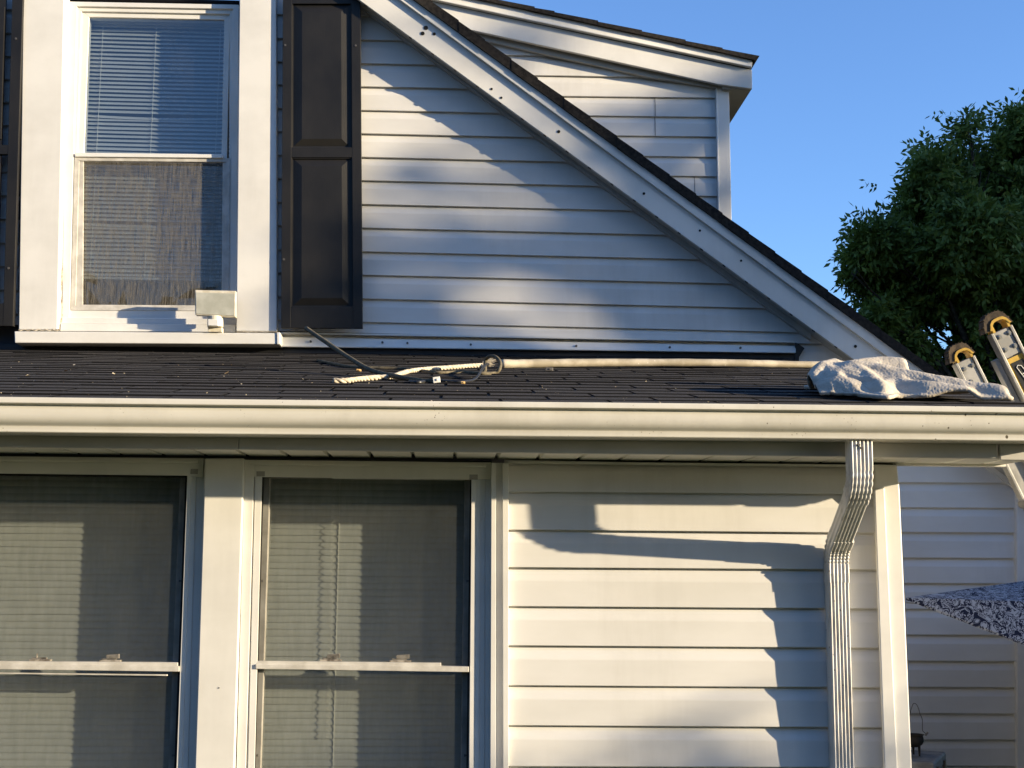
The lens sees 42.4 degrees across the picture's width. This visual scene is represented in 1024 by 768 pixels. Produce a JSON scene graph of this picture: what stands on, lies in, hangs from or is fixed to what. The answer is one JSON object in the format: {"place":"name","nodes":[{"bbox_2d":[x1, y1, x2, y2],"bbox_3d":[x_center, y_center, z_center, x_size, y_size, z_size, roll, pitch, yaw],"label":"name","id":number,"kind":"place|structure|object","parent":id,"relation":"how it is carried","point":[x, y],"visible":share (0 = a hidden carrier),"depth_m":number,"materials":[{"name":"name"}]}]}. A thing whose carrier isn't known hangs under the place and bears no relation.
{"place":"outdoors","nodes":[
{"label":"outdoors","id":0,"kind":"place"},
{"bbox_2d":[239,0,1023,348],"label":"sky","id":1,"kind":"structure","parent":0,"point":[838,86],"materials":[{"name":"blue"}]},
{"bbox_2d":[911,750,946,767],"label":"storage box","id":2,"kind":"object","parent":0,"point":[931,759],"visible":0.54,"depth_m":5.41,"materials":[{"name":"grey plastic"}]},
{"bbox_2d":[909,703,927,755],"bbox_3d":[1.654,1.424,5.445,0.095,0.211,0.095,-7,-11,42],"label":"cauldron","id":3,"kind":"object","parent":2,"relation":"on","point":[917,739],"visible":0.74,"depth_m":5.41,"materials":[{"name":"metal"}]},
{"label":"ground","id":4,"kind":"structure","parent":0,"visible":0},
{"bbox_2d":[0,0,1023,767],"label":"house","id":5,"kind":"structure","parent":4,"relation":"on","point":[250,560],"depth_m":3.95,"materials":[{"name":"white plastic"}]},
{"bbox_2d":[0,456,204,767],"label":"window","id":6,"kind":"structure","parent":5,"relation":"in","point":[101,557],"depth_m":3.86,"materials":[{"name":"black"}]},
{"bbox_2d":[14,0,282,347],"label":"window","id":7,"kind":"structure","parent":5,"relation":"in","point":[149,137],"depth_m":6.53,"materials":[{"name":"white glass"}]},
{"bbox_2d":[195,290,236,332],"bbox_3d":[-1.414,-0.345,6.301,0.199,0.198,0.092,1,-8,-3],"label":"security light","id":8,"kind":"object","parent":5,"relation":"attached to","point":[215,307],"visible":1,"depth_m":6.28,"materials":[{"name":"plastic"}]},
{"bbox_2d":[208,319,217,326],"bbox_3d":[-1.417,-0.290,6.257,0.049,0.032,0.020,1,-8,-3],"label":"sensor window","id":9,"kind":"structure","parent":8,"relation":"in","point":[211,322],"depth_m":6.25,"materials":[{"name":"white plastic"}]},
{"bbox_2d":[236,458,491,767],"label":"window","id":10,"kind":"structure","parent":5,"relation":"in","point":[366,585],"depth_m":3.89,"materials":[{"name":"black"}]},
{"bbox_2d":[304,326,432,381],"bbox_3d":[-0.548,-0.115,4.735,0.064,0.331,0.942,6,-10,-36],"label":"cable","id":11,"kind":"object","parent":5,"relation":"on","point":[349,357],"visible":0.93,"depth_m":4.70,"materials":[{"name":"rubber"}]},
{"bbox_2d":[433,376,439,382],"bbox_3d":[-0.249,-0.013,4.348,0.026,0.023,0.019,1,-8,-3],"label":"cable tag","id":12,"kind":"object","parent":11,"relation":"attached to","point":[436,379],"visible":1,"depth_m":4.34,"materials":[{"name":"white plastic"}]},
{"bbox_2d":[316,354,501,374],"bbox_3d":[-0.486,-0.069,5.183,1.064,0.191,0.254,-6,-10,38],"label":"cable","id":13,"kind":"object","parent":5,"relation":"on","point":[498,370],"visible":0.85,"depth_m":4.96,"materials":[{"name":"rubber"}]},
{"bbox_2d":[332,358,495,382],"bbox_3d":[-0.341,-0.057,4.845,0.118,0.274,1.228,-3,-9,22],"label":"rope","id":14,"kind":"object","parent":5,"relation":"on","point":[402,372],"visible":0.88,"depth_m":4.87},
{"bbox_2d":[408,380,426,383],"bbox_3d":[-0.283,-0.009,4.375,0.050,0.035,0.125,-8,-11,44],"label":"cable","id":15,"kind":"object","parent":5,"relation":"on","point":[417,381],"visible":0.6,"depth_m":4.33,"materials":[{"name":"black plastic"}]},
{"bbox_2d":[440,363,487,382],"bbox_3d":[-0.125,-0.042,4.631,0.100,0.156,0.556,-2,-8,16],"label":"cable","id":16,"kind":"object","parent":5,"relation":"on","point":[473,379],"visible":0.93,"depth_m":4.41,"materials":[{"name":"black plastic"}]},
{"bbox_2d":[545,367,552,370],"bbox_3d":[0.144,-0.057,5.129,0.030,0.014,0.019,1,-8,-3],"label":"metal clamp","id":17,"kind":"object","parent":5,"relation":"on","point":[548,368],"visible":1,"depth_m":5.12,"materials":[{"name":"grey metal"}]},
{"bbox_2d":[501,359,819,367],"bbox_3d":[0.656,-0.079,5.493,1.449,0.095,0.057,2,-8,-14],"label":"pole","id":18,"kind":"object","parent":5,"relation":"on","point":[527,363],"visible":0.96,"depth_m":5.47,"materials":[{"name":"white metal"}]},
{"bbox_2d":[804,356,1013,399],"bbox_3d":[1.170,-0.018,4.010,0.529,0.190,0.443,1,-8,-3],"label":"towel","id":19,"kind":"object","parent":5,"relation":"on","point":[883,377],"visible":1,"depth_m":3.91,"materials":[{"name":"fabric"}]},
{"bbox_2d":[823,87,1023,384],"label":"ash tree","id":20,"kind":"object","parent":4,"relation":"on","point":[939,248],"visible":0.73,"depth_m":17.21,"materials":[{"name":"green plant"}]},
{"bbox_2d":[906,581,1023,644],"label":"patio umbrella","id":21,"kind":"object","parent":4,"relation":"on","point":[998,609],"visible":1,"depth_m":5.42,"materials":[{"name":"fabric"}]},
{"bbox_2d":[944,310,1023,510],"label":"ladder","id":22,"kind":"object","parent":4,"relation":"on","point":[1008,349],"visible":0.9,"depth_m":4.22,"materials":[{"name":"metal"}]}
]}

